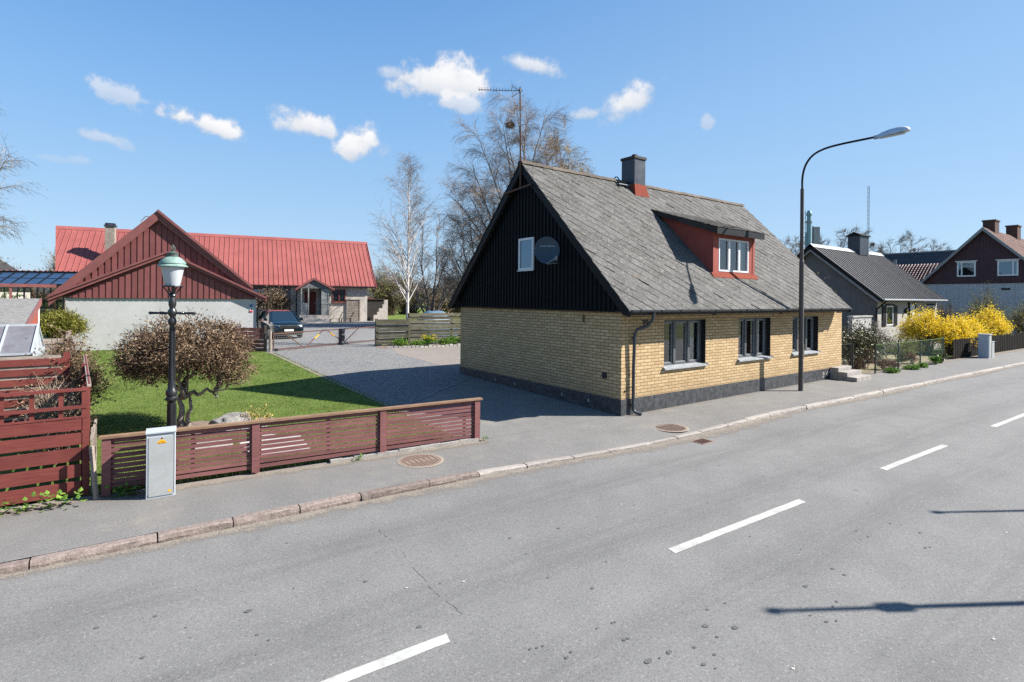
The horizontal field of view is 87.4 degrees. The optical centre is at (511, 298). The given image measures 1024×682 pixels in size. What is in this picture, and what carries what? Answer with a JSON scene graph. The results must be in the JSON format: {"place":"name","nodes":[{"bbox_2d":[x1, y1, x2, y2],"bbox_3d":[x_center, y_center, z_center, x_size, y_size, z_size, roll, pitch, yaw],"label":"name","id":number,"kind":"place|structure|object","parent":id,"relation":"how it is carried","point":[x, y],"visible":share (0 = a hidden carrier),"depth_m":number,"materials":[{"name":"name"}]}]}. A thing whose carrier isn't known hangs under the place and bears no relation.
{"place":"outdoors","nodes":[
{"label":"outdoors","id":0,"kind":"place"},
{"bbox_2d":[0,347,458,502],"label":"lawn","id":1,"kind":"structure","parent":0,"point":[281,379],"depth_m":14.20,"materials":[{"name":"plant"}]},
{"bbox_2d":[0,324,44,420],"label":"greenhouse","id":2,"kind":"object","parent":1,"relation":"on","point":[14,342],"visible":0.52,"depth_m":12.50,"materials":[{"name":"glass"}]},
{"bbox_2d":[0,108,47,247],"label":"bare tree","id":3,"kind":"object","parent":1,"relation":"on","point":[13,186],"visible":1,"depth_m":21.18,"materials":[{"name":"grey plant"}]},
{"bbox_2d":[0,352,69,437],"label":"board fence","id":4,"kind":"object","parent":1,"relation":"on","point":[12,367],"visible":0.45,"depth_m":10.80,"materials":[{"name":"red paint"}]},
{"bbox_2d":[0,355,90,505],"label":"board fence","id":5,"kind":"object","parent":1,"relation":"on","point":[82,438],"visible":0.99,"depth_m":7.72,"materials":[{"name":"red paint"}]},
{"bbox_2d":[13,365,102,465],"bbox_3d":[-8.066,2.060,9.451,1.381,1.769,2.580,0,0,-36],"label":"dry bush","id":6,"kind":"object","parent":1,"relation":"on","point":[51,399],"visible":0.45,"depth_m":9.31,"materials":[{"name":"brown plant"}]},
{"bbox_2d":[43,331,76,354],"bbox_3d":[-12.259,1.862,14.500,2.086,1.880,0.972,0,0,9],"label":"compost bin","id":7,"kind":"object","parent":1,"relation":"on","point":[47,348],"visible":0.04,"depth_m":14.70,"materials":[{"name":"grey wood"}]},
{"bbox_2d":[10,320,121,418],"bbox_3d":[-9.880,1.654,11.874,2.324,2.453,2.832,0,0,-36],"label":"dry bush","id":8,"kind":"object","parent":1,"relation":"on","point":[76,371],"visible":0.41,"depth_m":11.69,"materials":[{"name":"brown plant"}]},
{"bbox_2d":[40,304,94,350],"bbox_3d":[-18.902,1.391,22.385,2.382,2.330,2.154,0,0,-36],"label":"conifer bush","id":9,"kind":"object","parent":1,"relation":"on","point":[65,321],"visible":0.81,"depth_m":22.10,"materials":[{"name":"plant"}]},
{"bbox_2d":[90,419,96,492],"bbox_3d":[-6.690,2.447,8.564,0.033,1.000,1.301,0,0,-35],"label":"lattice screen","id":10,"kind":"object","parent":1,"relation":"on","point":[93,437],"visible":0.56,"depth_m":8.52,"materials":[{"name":"wood"}]},
{"bbox_2d":[148,245,196,470],"bbox_3d":[-5.643,1.055,8.887,0.445,3.900,0.679,0,0,-57],"label":"garden lantern","id":11,"kind":"object","parent":1,"relation":"on","point":[172,265],"visible":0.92,"depth_m":8.84,"materials":[{"name":"black metal"}]},
{"bbox_2d":[102,306,264,425],"bbox_3d":[-7.245,1.580,11.949,3.049,2.846,2.996,0,0,-36],"label":"corkscrew hazel","id":12,"kind":"object","parent":1,"relation":"on","point":[224,354],"visible":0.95,"depth_m":11.49,"materials":[{"name":"brown plant"}]},
{"bbox_2d":[165,421,210,435],"bbox_3d":[-6.874,2.847,11.714,1.650,0.027,1.500,0,0,-36],"label":"mulch bed","id":13,"kind":"object","parent":1,"relation":"on","point":[197,423],"visible":0.09,"depth_m":12.05,"materials":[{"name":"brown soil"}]},
{"bbox_2d":[208,412,252,431],"bbox_3d":[-6.133,2.763,11.700,0.704,0.428,0.764,0,0,37],"label":"boulder","id":14,"kind":"object","parent":1,"relation":"on","point":[231,417],"visible":0.34,"depth_m":11.55,"materials":[{"name":"stone"}]},
{"bbox_2d":[241,404,272,419],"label":"orange shrub","id":15,"kind":"object","parent":1,"relation":"on","point":[258,418],"visible":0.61,"depth_m":11.81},
{"bbox_2d":[239,434,307,454],"bbox_3d":[-4.702,2.880,10.604,1.149,0.065,1.546,0,0,-36],"label":"flagstone","id":16,"kind":"object","parent":1,"relation":"on","point":[275,443],"visible":0.16,"depth_m":10.53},
{"bbox_2d":[269,352,448,433],"bbox_3d":[-6.328,2.764,18.426,0.153,0.317,17.601,0,0,-36],"label":"lawn edging","id":17,"kind":"object","parent":1,"relation":"on","point":[363,394],"visible":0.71,"depth_m":17.54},
{"bbox_2d":[256,321,472,405],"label":"gravel yard","id":18,"kind":"structure","parent":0,"point":[288,342],"depth_m":22.33,"materials":[{"name":"gravel"}]},
{"bbox_2d":[254,286,294,310],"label":"climbing shrub","id":19,"kind":"object","parent":18,"relation":"on","point":[274,302],"visible":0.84,"depth_m":47.42,"materials":[{"name":"brown plant"}]},
{"bbox_2d":[258,310,303,338],"bbox_3d":[-14.672,1.584,33.844,2.320,1.690,4.645,0,0,-36],"label":"parked car","id":20,"kind":"object","parent":18,"relation":"on","point":[278,321],"visible":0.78,"depth_m":32.60,"materials":[{"name":"teal paint"}]},
{"bbox_2d":[273,326,374,350],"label":"sliding gate","id":21,"kind":"structure","parent":18,"relation":"on","point":[283,348],"depth_m":28.41,"materials":[{"name":"metal"}]},
{"bbox_2d":[346,299,359,321],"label":"door","id":22,"kind":"structure","parent":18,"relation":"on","point":[354,317],"depth_m":51.58,"materials":[{"name":"grey wood"}]},
{"bbox_2d":[373,300,387,320],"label":"stepped wall","id":23,"kind":"structure","parent":18,"relation":"on","point":[382,312],"depth_m":53.36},
{"bbox_2d":[375,342,459,348],"bbox_3d":[-2.832,2.638,31.813,11.020,0.059,3.300,0,0,-36],"label":"planting bed","id":24,"kind":"object","parent":18,"relation":"on","point":[393,345],"visible":0.26,"depth_m":29.57,"materials":[{"name":"green plant"}]},
{"bbox_2d":[375,318,409,345],"bbox_3d":[-6.536,1.913,29.369,1.913,1.612,0.174,0,0,-24],"label":"mossy fence","id":25,"kind":"object","parent":24,"relation":"on","point":[386,334],"visible":0.87,"depth_m":29.25,"materials":[{"name":"wood"}]},
{"bbox_2d":[391,337,410,346],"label":"perennial plant","id":26,"kind":"object","parent":24,"relation":"on","point":[402,342],"visible":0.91,"depth_m":28.75,"materials":[{"name":"green plant"}]},
{"bbox_2d":[367,151,448,344],"bbox_3d":[-5.846,-2.944,29.953,5.213,11.157,4.652,0,0,-26],"label":"birch tree","id":27,"kind":"object","parent":24,"relation":"on","point":[401,257],"visible":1,"depth_m":30.02,"materials":[{"name":"white plant"}]},
{"bbox_2d":[386,344,459,347],"bbox_3d":[-3.191,2.618,30.005,7.719,0.162,0.436,0,0,-29],"label":"edging","id":28,"kind":"object","parent":24,"relation":"on","point":[413,346],"visible":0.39,"depth_m":28.87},
{"bbox_2d":[408,313,460,343],"bbox_3d":[-3.738,1.788,31.160,4.875,1.916,0.166,0,0,-33],"label":"mossy fence","id":29,"kind":"object","parent":24,"relation":"on","point":[450,327],"visible":0.54,"depth_m":30.66,"materials":[{"name":"wood"}]},
{"bbox_2d":[411,310,457,336],"bbox_3d":[-5.195,1.685,35.839,2.700,1.746,1.600,0,0,-36],"label":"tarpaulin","id":30,"kind":"object","parent":18,"relation":"on","point":[435,311],"visible":0.23,"depth_m":35.29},
{"bbox_2d":[388,309,460,322],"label":"back lawn","id":31,"kind":"structure","parent":0,"point":[397,315],"depth_m":65.77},
{"bbox_2d":[367,263,420,314],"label":"thicket","id":32,"kind":"object","parent":31,"relation":"on","point":[381,289],"visible":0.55,"depth_m":68.92,"materials":[{"name":"plant"}]},
{"bbox_2d":[385,274,436,313],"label":"thicket","id":33,"kind":"object","parent":31,"relation":"on","point":[402,310],"visible":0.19,"depth_m":75.51,"materials":[{"name":"plant"}]},
{"bbox_2d":[424,291,452,312],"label":"thicket","id":34,"kind":"object","parent":31,"relation":"on","point":[444,307],"visible":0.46,"depth_m":61.87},
{"bbox_2d":[419,274,459,312],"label":"thicket","id":35,"kind":"object","parent":31,"relation":"on","point":[453,311],"visible":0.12,"depth_m":74.71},
{"bbox_2d":[391,346,459,369],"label":"driveway","id":36,"kind":"structure","parent":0,"point":[449,356],"depth_m":25.81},
{"bbox_2d":[0,296,952,563],"bbox_3d":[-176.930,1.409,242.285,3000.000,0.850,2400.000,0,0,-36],"label":"ground","id":37,"kind":"structure","parent":0,"point":[934,352],"depth_m":10.40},
{"bbox_2d":[0,259,29,298],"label":"pale house","id":38,"kind":"structure","parent":37,"relation":"on","point":[5,266],"depth_m":50.39,"materials":[{"name":"paint"}]},
{"bbox_2d":[0,298,41,324],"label":"garden shed","id":39,"kind":"structure","parent":37,"relation":"on","point":[19,310],"depth_m":17.25,"materials":[{"name":"white paint"}]},
{"bbox_2d":[0,283,55,309],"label":"arbour","id":40,"kind":"object","parent":37,"relation":"on","point":[10,286],"visible":0.59,"depth_m":35.77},
{"bbox_2d":[0,287,64,314],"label":"dark hedge","id":41,"kind":"object","parent":37,"relation":"on","point":[41,307],"visible":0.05,"depth_m":42.95,"materials":[{"name":"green plant"}]},
{"bbox_2d":[0,270,76,316],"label":"glass veranda","id":42,"kind":"object","parent":37,"relation":"on","point":[58,278],"visible":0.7,"depth_m":38.37,"materials":[{"name":"glass"}]},
{"bbox_2d":[31,261,64,314],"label":"thicket","id":43,"kind":"object","parent":37,"relation":"on","point":[46,289],"visible":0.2,"depth_m":54.02,"materials":[{"name":"plant"}]},
{"bbox_2d":[47,209,266,350],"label":"garage","id":44,"kind":"structure","parent":37,"relation":"on","point":[113,290],"depth_m":25.91,"materials":[{"name":"red wood"}]},
{"bbox_2d":[55,223,376,322],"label":"long house","id":45,"kind":"structure","parent":37,"relation":"on","point":[322,281],"depth_m":50.09,"materials":[{"name":"metal"}]},
{"bbox_2d":[305,292,315,314],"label":"front door","id":46,"kind":"structure","parent":45,"relation":"in","point":[312,295],"depth_m":49.92,"materials":[{"name":"red paint"}]},
{"bbox_2d":[332,290,345,302],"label":"window","id":47,"kind":"structure","parent":45,"relation":"in","point":[338,296],"depth_m":51.03,"materials":[{"name":"red paint"}]},
{"bbox_2d":[232,325,266,350],"bbox_3d":[-12.673,1.949,25.735,1.664,1.300,0.155,0,0,-15],"label":"board fence","id":48,"kind":"object","parent":37,"relation":"on","point":[264,337],"visible":0.46,"depth_m":25.83,"materials":[{"name":"red paint"}]},
{"bbox_2d":[367,299,384,320],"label":"garden screen","id":49,"kind":"object","parent":37,"relation":"on","point":[373,305],"visible":0.45,"depth_m":54.16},
{"bbox_2d":[371,206,476,312],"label":"bare tree","id":50,"kind":"object","parent":37,"relation":"on","point":[426,295],"visible":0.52,"depth_m":49.73,"materials":[{"name":"brown plant"}]},
{"bbox_2d":[416,198,479,303],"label":"bare tree","id":51,"kind":"object","parent":37,"relation":"on","point":[457,272],"visible":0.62,"depth_m":44.79,"materials":[{"name":"brown plant"}]},
{"bbox_2d":[431,80,575,271],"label":"bare tree","id":52,"kind":"object","parent":37,"relation":"on","point":[482,192],"visible":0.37,"depth_m":44.75,"materials":[{"name":"brown plant"}]},
{"bbox_2d":[526,126,598,175],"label":"golden bare tree","id":53,"kind":"object","parent":37,"relation":"on","point":[573,156],"visible":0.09,"depth_m":47.51,"materials":[{"name":"brown plant"}]},
{"bbox_2d":[448,154,851,415],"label":"brick house","id":54,"kind":"structure","parent":37,"relation":"on","point":[639,297],"depth_m":16.83,"materials":[{"name":"brick"}]},
{"bbox_2d":[478,83,530,194],"bbox_3d":[-0.160,-5.014,16.959,1.006,3.275,1.734,0,0,-80],"label":"television antenna","id":55,"kind":"object","parent":54,"relation":"attached to","point":[527,185],"visible":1,"depth_m":16.76,"materials":[{"name":"metal"}]},
{"bbox_2d":[517,237,533,271],"bbox_3d":[0.445,-1.376,16.834,0.095,1.040,0.820,0,0,-36],"label":"window","id":56,"kind":"structure","parent":54,"relation":"in","point":[525,246],"depth_m":16.83,"materials":[{"name":"glass"}]},
{"bbox_2d":[534,237,559,263],"bbox_3d":[1.097,-1.389,15.585,0.563,0.821,0.750,0,0,-59],"label":"satellite dish","id":57,"kind":"object","parent":54,"relation":"attached to","point":[546,250],"visible":1,"depth_m":15.59,"materials":[{"name":"metal"}]},
{"bbox_2d":[663,319,708,369],"bbox_3d":[4.965,1.290,15.495,2.230,1.500,0.440,0,0,-36],"label":"window","id":58,"kind":"structure","parent":54,"relation":"in","point":[694,330],"depth_m":15.65,"materials":[{"name":"grey paint"}]},
{"bbox_2d":[737,317,772,361],"bbox_3d":[7.832,1.313,17.588,2.490,1.500,0.440,0,0,-36],"label":"window","id":59,"kind":"structure","parent":54,"relation":"in","point":[760,327],"depth_m":17.83,"materials":[{"name":"grey paint"}]},
{"bbox_2d":[792,316,820,355],"bbox_3d":[10.593,1.335,19.605,2.490,1.500,0.440,0,0,-36],"label":"window","id":60,"kind":"structure","parent":54,"relation":"in","point":[809,348],"depth_m":19.90,"materials":[{"name":"glass"}]},
{"bbox_2d":[778,235,804,255],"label":"rookery tree","id":61,"kind":"object","parent":37,"relation":"on","point":[793,246],"visible":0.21,"depth_m":120.99,"materials":[{"name":"grey plant"}]},
{"bbox_2d":[804,210,812,247],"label":"teal flue","id":62,"kind":"object","parent":37,"relation":"on","point":[808,230],"visible":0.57,"depth_m":109.58,"materials":[{"name":"metal"}]},
{"bbox_2d":[812,226,819,244],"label":"sign board","id":63,"kind":"object","parent":37,"relation":"on","point":[815,235],"visible":0.45,"depth_m":110.01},
{"bbox_2d":[804,226,873,248],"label":"rookery tree","id":64,"kind":"object","parent":37,"relation":"on","point":[841,240],"visible":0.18,"depth_m":119.63,"materials":[{"name":"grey plant"}]},
{"bbox_2d":[847,315,872,333],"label":"garden wall","id":65,"kind":"structure","parent":37,"relation":"on","point":[861,319],"depth_m":28.18,"materials":[{"name":"paint"}]},
{"bbox_2d":[820,224,906,253],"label":"rookery tree","id":66,"kind":"object","parent":37,"relation":"on","point":[881,251],"visible":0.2,"depth_m":120.36,"materials":[{"name":"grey plant"}]},
{"bbox_2d":[842,316,892,368],"bbox_3d":[15.274,1.980,23.659,3.678,2.410,2.568,0,0,-36],"label":"evergreen shrub","id":67,"kind":"object","parent":37,"relation":"on","point":[863,344],"visible":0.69,"depth_m":23.26,"materials":[{"name":"green plant"}]},
{"bbox_2d":[869,230,929,253],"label":"rookery tree","id":68,"kind":"object","parent":37,"relation":"on","point":[907,240],"visible":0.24,"depth_m":120.30,"materials":[{"name":"grey plant"}]},
{"bbox_2d":[853,250,954,297],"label":"dark roofed building","id":69,"kind":"structure","parent":37,"relation":"on","point":[924,257],"depth_m":66.18,"materials":[{"name":"tile"}]},
{"bbox_2d":[876,260,940,301],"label":"red tiled outbuilding","id":70,"kind":"structure","parent":37,"relation":"on","point":[920,272],"depth_m":53.58,"materials":[{"name":"tile"}]},
{"bbox_2d":[892,303,954,354],"bbox_3d":[23.685,1.747,30.732,3.652,2.969,3.052,0,0,-36],"label":"forsythia bush","id":71,"kind":"object","parent":37,"relation":"on","point":[925,325],"visible":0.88,"depth_m":30.39,"materials":[{"name":"plant"}]},
{"bbox_2d":[935,295,965,324],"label":"bare shrub","id":72,"kind":"object","parent":37,"relation":"on","point":[948,312],"visible":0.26,"depth_m":39.94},
{"bbox_2d":[930,312,981,355],"bbox_3d":[25.074,1.994,30.327,3.921,2.502,2.538,0,0,-36],"label":"forsythia bush","id":73,"kind":"object","parent":37,"relation":"on","point":[958,330],"visible":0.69,"depth_m":29.95,"materials":[{"name":"plant"}]},
{"bbox_2d":[920,219,1023,333],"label":"maroon house","id":74,"kind":"structure","parent":37,"relation":"on","point":[986,253],"depth_m":44.85,"materials":[{"name":"wood"}]},
{"bbox_2d":[955,260,977,276],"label":"window","id":75,"kind":"structure","parent":74,"relation":"in","point":[964,268],"depth_m":45.42,"materials":[{"name":"glass"}]},
{"bbox_2d":[997,259,1018,275],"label":"window","id":76,"kind":"structure","parent":74,"relation":"in","point":[1005,267],"depth_m":43.27,"materials":[{"name":"glass"}]},
{"bbox_2d":[951,314,997,336],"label":"forsythia bush","id":77,"kind":"object","parent":37,"relation":"on","point":[977,327],"visible":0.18,"depth_m":31.79,"materials":[{"name":"plant"}]},
{"bbox_2d":[951,281,1017,329],"bbox_3d":[33.516,1.007,38.165,5.969,4.659,4.177,0,0,-36],"label":"bare shrub","id":78,"kind":"object","parent":37,"relation":"on","point":[978,304],"visible":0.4,"depth_m":37.72,"materials":[{"name":"plant"}]},
{"bbox_2d":[962,302,1014,335],"bbox_3d":[30.571,1.702,34.377,4.664,3.170,2.699,0,0,-36],"label":"forsythia bush","id":79,"kind":"object","parent":37,"relation":"on","point":[994,322],"visible":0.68,"depth_m":33.75,"materials":[{"name":"plant"}]},
{"bbox_2d":[1005,300,1023,333],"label":"bare shrub","id":80,"kind":"object","parent":37,"relation":"on","point":[1019,327],"visible":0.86,"depth_m":36.90,"materials":[{"name":"plant"}]},
{"bbox_2d":[0,365,1023,681],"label":"road","id":81,"kind":"structure","parent":0,"point":[856,531],"depth_m":5.94,"materials":[{"name":"asphalt"}]},
{"bbox_2d":[320,633,449,681],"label":"road marking","id":82,"kind":"object","parent":81,"relation":"on","point":[375,665],"visible":1,"depth_m":4.57,"materials":[{"name":"paint"}]},
{"bbox_2d":[0,362,1023,575],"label":"kerb","id":83,"kind":"structure","parent":81,"relation":"on","point":[45,560],"depth_m":7.92,"materials":[{"name":"beige stone"}]},
{"bbox_2d":[0,365,1023,578],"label":"gutter grit","id":84,"kind":"object","parent":81,"relation":"on","point":[354,505],"visible":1,"depth_m":8.38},
{"bbox_2d":[94,463,958,668],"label":"oil stains","id":85,"kind":"object","parent":81,"relation":"on","point":[648,660],"visible":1,"depth_m":5.04,"materials":[{"name":"liquid"}]},
{"bbox_2d":[668,499,804,552],"bbox_3d":[3.234,3.122,7.450,3.077,0.001,0.132,0,0,-34],"label":"road marking","id":86,"kind":"object","parent":81,"relation":"on","point":[706,537],"visible":1,"depth_m":7.29,"materials":[{"name":"paint"}]},
{"bbox_2d":[880,444,946,469],"bbox_3d":[8.100,3.161,10.723,3.078,0.001,0.132,0,0,-34],"label":"road marking","id":87,"kind":"object","parent":81,"relation":"on","point":[908,459],"visible":1,"depth_m":10.63,"materials":[{"name":"paint"}]},
{"bbox_2d":[0,349,1023,562],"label":"pavement","id":88,"kind":"structure","parent":0,"point":[60,528],"depth_m":9.18,"materials":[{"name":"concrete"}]},
{"bbox_2d":[0,439,487,516],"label":"sandy verge","id":89,"kind":"structure","parent":88,"relation":"on","point":[181,486],"depth_m":8.74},
{"bbox_2d":[17,489,63,512],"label":"weed","id":90,"kind":"object","parent":89,"relation":"on","point":[57,492],"visible":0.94,"depth_m":7.50,"materials":[{"name":"green plant"}]},
{"bbox_2d":[40,487,87,508],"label":"weed","id":91,"kind":"object","parent":89,"relation":"on","point":[78,496],"visible":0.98,"depth_m":7.57,"materials":[{"name":"green plant"}]},
{"bbox_2d":[89,446,98,499],"bbox_3d":[-6.135,2.561,7.856,0.117,0.784,0.050,0,0,-2],"label":"stake","id":92,"kind":"object","parent":89,"relation":"on","point":[93,472],"visible":1,"depth_m":7.83,"materials":[{"name":"grey wood"}]},
{"bbox_2d":[105,482,136,496],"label":"weed","id":93,"kind":"object","parent":89,"relation":"on","point":[122,492],"visible":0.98,"depth_m":7.98,"materials":[{"name":"green plant"}]},
{"bbox_2d":[145,426,175,498],"bbox_3d":[-5.294,2.480,8.076,0.387,1.015,0.315,0,0,-32],"label":"utility cabinet","id":94,"kind":"object","parent":89,"relation":"on","point":[160,460],"visible":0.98,"depth_m":7.96,"materials":[{"name":"metal"}]},
{"bbox_2d":[98,397,482,496],"bbox_3d":[-3.402,2.548,9.639,6.422,0.950,0.180,0,0,-31],"label":"slatted fence","id":95,"kind":"object","parent":88,"relation":"on","point":[254,446],"visible":0.98,"depth_m":9.39,"materials":[{"name":"red paint"}]},
{"bbox_2d":[397,454,443,467],"bbox_3d":[-1.680,2.977,9.848,0.860,0.012,0.860,0,0,-36],"label":"manhole cover","id":96,"kind":"object","parent":88,"relation":"on","point":[419,460],"visible":1,"depth_m":9.81,"materials":[{"name":"metal"}]},
{"bbox_2d":[655,424,688,431],"bbox_3d":[3.750,3.055,12.687,0.860,0.012,0.860,0,0,-36],"label":"manhole cover","id":97,"kind":"object","parent":88,"relation":"on","point":[673,428],"visible":1,"depth_m":12.58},
{"bbox_2d":[830,365,870,381],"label":"steps","id":98,"kind":"structure","parent":88,"relation":"on","point":[844,372],"depth_m":20.43,"materials":[{"name":"concrete"}]},
{"bbox_2d":[798,126,909,390],"bbox_3d":[10.510,-0.941,16.649,0.270,8.150,3.085,0,0,-36],"label":"street lamp","id":99,"kind":"object","parent":88,"relation":"on","point":[897,131],"visible":0.98,"depth_m":17.77,"materials":[{"name":"metal"}]},
{"bbox_2d":[852,336,943,373],"bbox_3d":[17.759,2.527,24.141,9.472,1.330,0.310,0,0,-34],"label":"chain link fence","id":100,"kind":"object","parent":88,"relation":"on","point":[919,348],"visible":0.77,"depth_m":23.45,"materials":[{"name":"black metal"}]},
{"bbox_2d":[978,333,994,357],"bbox_3d":[25.654,2.575,28.981,0.990,1.320,0.530,0,0,-36],"label":"roadside cabinet","id":101,"kind":"object","parent":88,"relation":"on","point":[985,346],"visible":0.89,"depth_m":28.70,"materials":[{"name":"metal"}]},
{"bbox_2d":[406,377,617,438],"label":"driveway","id":102,"kind":"structure","parent":0,"point":[506,410],"depth_m":14.30,"materials":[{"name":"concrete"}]},
{"bbox_2d":[0,0,1023,297],"label":"sky","id":103,"kind":"structure","parent":0,"point":[266,118],"materials":[{"name":"blue"}]},
{"bbox_2d":[797,232,947,348],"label":"grey house","id":104,"kind":"structure","parent":0,"point":[880,277],"depth_m":34.44,"materials":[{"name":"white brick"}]},
{"bbox_2d":[882,304,897,325],"bbox_3d":[23.429,1.027,33.190,2.340,1.360,0.069,0,0,-36],"label":"window","id":105,"kind":"structure","parent":104,"relation":"in","point":[890,313],"depth_m":33.20,"materials":[{"name":"white paint"}]},
{"bbox_2d":[846,351,950,371],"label":"garden ground","id":106,"kind":"structure","parent":0,"point":[870,367],"depth_m":26.55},
{"bbox_2d":[841,341,851,369],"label":"garden gate","id":107,"kind":"structure","parent":106,"relation":"on","point":[843,358],"depth_m":21.71,"materials":[{"name":"black metal"}]},
{"bbox_2d":[863,314,895,363],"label":"pinkish shrub","id":108,"kind":"object","parent":106,"relation":"on","point":[884,340],"visible":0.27,"depth_m":25.60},
{"bbox_2d":[887,334,925,361],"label":"twiggy shrub","id":109,"kind":"object","parent":106,"relation":"on","point":[905,348],"visible":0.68,"depth_m":26.60,"materials":[{"name":"plant"}]},
{"bbox_2d":[862,348,1023,373],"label":"sandy verge","id":110,"kind":"structure","parent":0,"point":[946,360],"depth_m":27.86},
{"bbox_2d":[952,333,1023,358],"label":"dark fence","id":111,"kind":"object","parent":110,"relation":"on","point":[965,348],"visible":0.81,"depth_m":31.60,"materials":[{"name":"wood"}]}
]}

